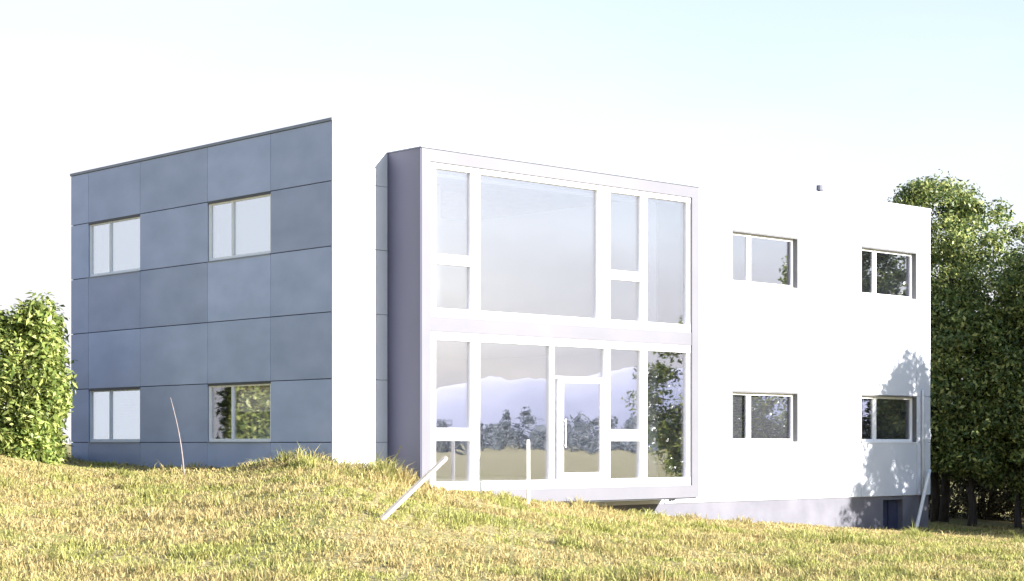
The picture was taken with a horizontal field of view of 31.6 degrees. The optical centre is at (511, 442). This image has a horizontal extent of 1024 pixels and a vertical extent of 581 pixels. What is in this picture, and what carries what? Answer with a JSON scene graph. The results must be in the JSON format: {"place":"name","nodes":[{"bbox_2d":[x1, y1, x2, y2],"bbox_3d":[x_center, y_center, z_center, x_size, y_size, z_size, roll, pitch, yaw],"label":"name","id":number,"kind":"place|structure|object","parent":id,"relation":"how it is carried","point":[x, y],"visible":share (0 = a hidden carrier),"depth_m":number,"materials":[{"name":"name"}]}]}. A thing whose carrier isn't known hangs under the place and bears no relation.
{"place":"outdoors","nodes":[
{"label":"outdoors","id":0,"kind":"place"},
{"bbox_2d":[0,438,1023,580],"bbox_3d":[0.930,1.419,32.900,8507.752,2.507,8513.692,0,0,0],"label":"ground","id":1,"kind":"structure","parent":0,"point":[953,521],"depth_m":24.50,"materials":[{"name":"yellow plant"}]},
{"bbox_2d":[0,289,77,465],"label":"leafy hedge","id":2,"kind":"object","parent":1,"relation":"on","point":[36,407],"visible":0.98,"depth_m":36.96,"materials":[{"name":"green plant"}]},
{"bbox_2d":[170,398,184,473],"bbox_3d":[-6.544,-0.054,35.400,0.302,1.665,0.034,0,0,0],"label":"thin stick","id":3,"kind":"object","parent":1,"relation":"on","point":[179,440],"visible":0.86,"depth_m":35.39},
{"bbox_2d":[379,456,447,519],"bbox_3d":[-1.430,0.680,25.768,1.061,0.991,0.081,0,0,-15],"label":"leaning plank","id":4,"kind":"object","parent":1,"relation":"on","point":[412,489],"visible":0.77,"depth_m":25.75,"materials":[{"name":"white wood"}]},
{"bbox_2d":[70,117,930,529],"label":"office building","id":5,"kind":"structure","parent":1,"relation":"on","point":[602,333],"depth_m":40.28,"materials":[{"name":"paint"}]},
{"bbox_2d":[88,214,139,277],"bbox_3d":[-8.878,-4.392,40.484,0.125,1.268,2.216,0,0,-43],"label":"window","id":6,"kind":"structure","parent":5,"relation":"in","point":[115,242],"depth_m":40.52,"materials":[{"name":"white glass"}]},
{"bbox_2d":[88,387,140,442],"bbox_3d":[-8.877,-0.617,40.486,0.125,1.238,2.216,0,0,-43],"label":"window","id":7,"kind":"structure","parent":5,"relation":"in","point":[114,412],"depth_m":40.52,"materials":[{"name":"white glass"}]},
{"bbox_2d":[207,381,271,442],"bbox_3d":[-5.527,-0.617,36.929,0.182,1.238,2.246,0,0,-43],"label":"window","id":8,"kind":"structure","parent":5,"relation":"in","point":[244,405],"depth_m":36.97,"materials":[{"name":"white glass"}]},
{"bbox_2d":[207,191,271,262],"bbox_3d":[-5.548,-4.392,36.910,0.125,1.268,2.246,0,0,-43],"label":"window","id":9,"kind":"structure","parent":5,"relation":"in","point":[239,227],"depth_m":36.93,"materials":[{"name":"white glass"}]},
{"bbox_2d":[562,379,602,478],"bbox_3d":[1.476,-0.285,37.853,1.250,2.070,0.146,0,0,-43],"label":"entrance door","id":10,"kind":"structure","parent":5,"relation":"in","point":[579,475],"depth_m":38.06,"materials":[{"name":"white metal"}]},
{"bbox_2d":[731,391,798,442],"bbox_3d":[6.016,-0.613,43.534,2.486,1.230,0.272,0,0,-43],"label":"window","id":11,"kind":"structure","parent":5,"relation":"in","point":[745,418],"depth_m":43.75,"materials":[{"name":"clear glass"}]},
{"bbox_2d":[732,230,798,288],"bbox_3d":[6.036,-4.388,43.513,2.486,1.260,0.215,0,0,-43],"label":"window","id":12,"kind":"structure","parent":5,"relation":"in","point":[793,241],"depth_m":43.62,"materials":[{"name":"white plastic"}]},
{"bbox_2d":[860,395,916,442],"bbox_3d":[9.727,-0.613,46.956,2.436,1.230,0.215,0,0,-43],"label":"window","id":13,"kind":"structure","parent":5,"relation":"in","point":[912,399],"depth_m":47.15,"materials":[{"name":"white plastic"}]},
{"bbox_2d":[861,246,916,299],"bbox_3d":[9.727,-4.388,46.956,2.436,1.260,0.215,0,0,-43],"label":"window","id":14,"kind":"structure","parent":5,"relation":"in","point":[912,256],"depth_m":47.13,"materials":[{"name":"white plastic"}]},
{"bbox_2d":[526,440,529,502],"bbox_3d":[0.315,0.708,35.300,0.059,1.542,0.059,0,0,-26],"label":"wooden stake","id":15,"kind":"object","parent":1,"relation":"on","point":[527,470],"visible":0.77,"depth_m":35.28,"materials":[{"name":"white paint"}]},
{"bbox_2d":[915,469,930,528],"bbox_3d":[10.744,1.553,47.322,0.094,1.717,1.106,0,0,35],"label":"leaning pole","id":16,"kind":"object","parent":1,"relation":"on","point":[923,498],"visible":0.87,"depth_m":47.33,"materials":[{"name":"white paint"}]},
{"bbox_2d":[902,180,952,495],"bbox_3d":[13.288,-2.973,60.077,3.448,11.516,3.771,0,0,0],"label":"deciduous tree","id":17,"kind":"object","parent":1,"relation":"on","point":[930,272],"depth_m":59.97,"materials":[{"name":"green plant"}]},
{"bbox_2d":[883,169,1023,521],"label":"leafy tree","id":18,"kind":"object","parent":1,"relation":"on","point":[955,264],"visible":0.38,"depth_m":52.10,"materials":[{"name":"green plant"}]},
{"bbox_2d":[928,472,1009,518],"bbox_3d":[13.220,1.164,56.788,3.908,3.222,3.766,0,0,43],"label":"scrub bush","id":19,"kind":"object","parent":1,"relation":"on","point":[954,514],"visible":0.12,"depth_m":56.41,"materials":[{"name":"green plant"}]},
{"bbox_2d":[930,476,1021,519],"bbox_3d":[14.818,1.018,57.867,3.632,3.540,4.150,0,0,-16],"label":"scrub bush","id":20,"kind":"object","parent":1,"relation":"on","point":[992,506],"visible":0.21,"depth_m":56.84,"materials":[{"name":"green plant"}]},
{"bbox_2d":[929,283,1023,526],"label":"slim tree","id":21,"kind":"object","parent":1,"relation":"on","point":[951,455],"visible":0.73,"depth_m":50.62,"materials":[{"name":"green plant"}]},
{"bbox_2d":[953,309,1023,528],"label":"slim tree","id":22,"kind":"object","parent":1,"relation":"on","point":[1016,457],"visible":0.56,"depth_m":50.34,"materials":[{"name":"green plant"}]},
{"bbox_2d":[954,253,1023,510],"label":"leafy tree","id":23,"kind":"object","parent":1,"relation":"on","point":[1018,484],"visible":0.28,"depth_m":50.74,"materials":[{"name":"green plant"}]},
{"bbox_2d":[975,481,1023,521],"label":"scrub bush","id":24,"kind":"object","parent":1,"relation":"on","point":[1011,516],"visible":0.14,"depth_m":56.66,"materials":[{"name":"green plant"}]},
{"bbox_2d":[0,0,1023,443],"label":"sky","id":25,"kind":"structure","parent":0,"point":[864,99],"materials":[{"name":"white"}]}
]}

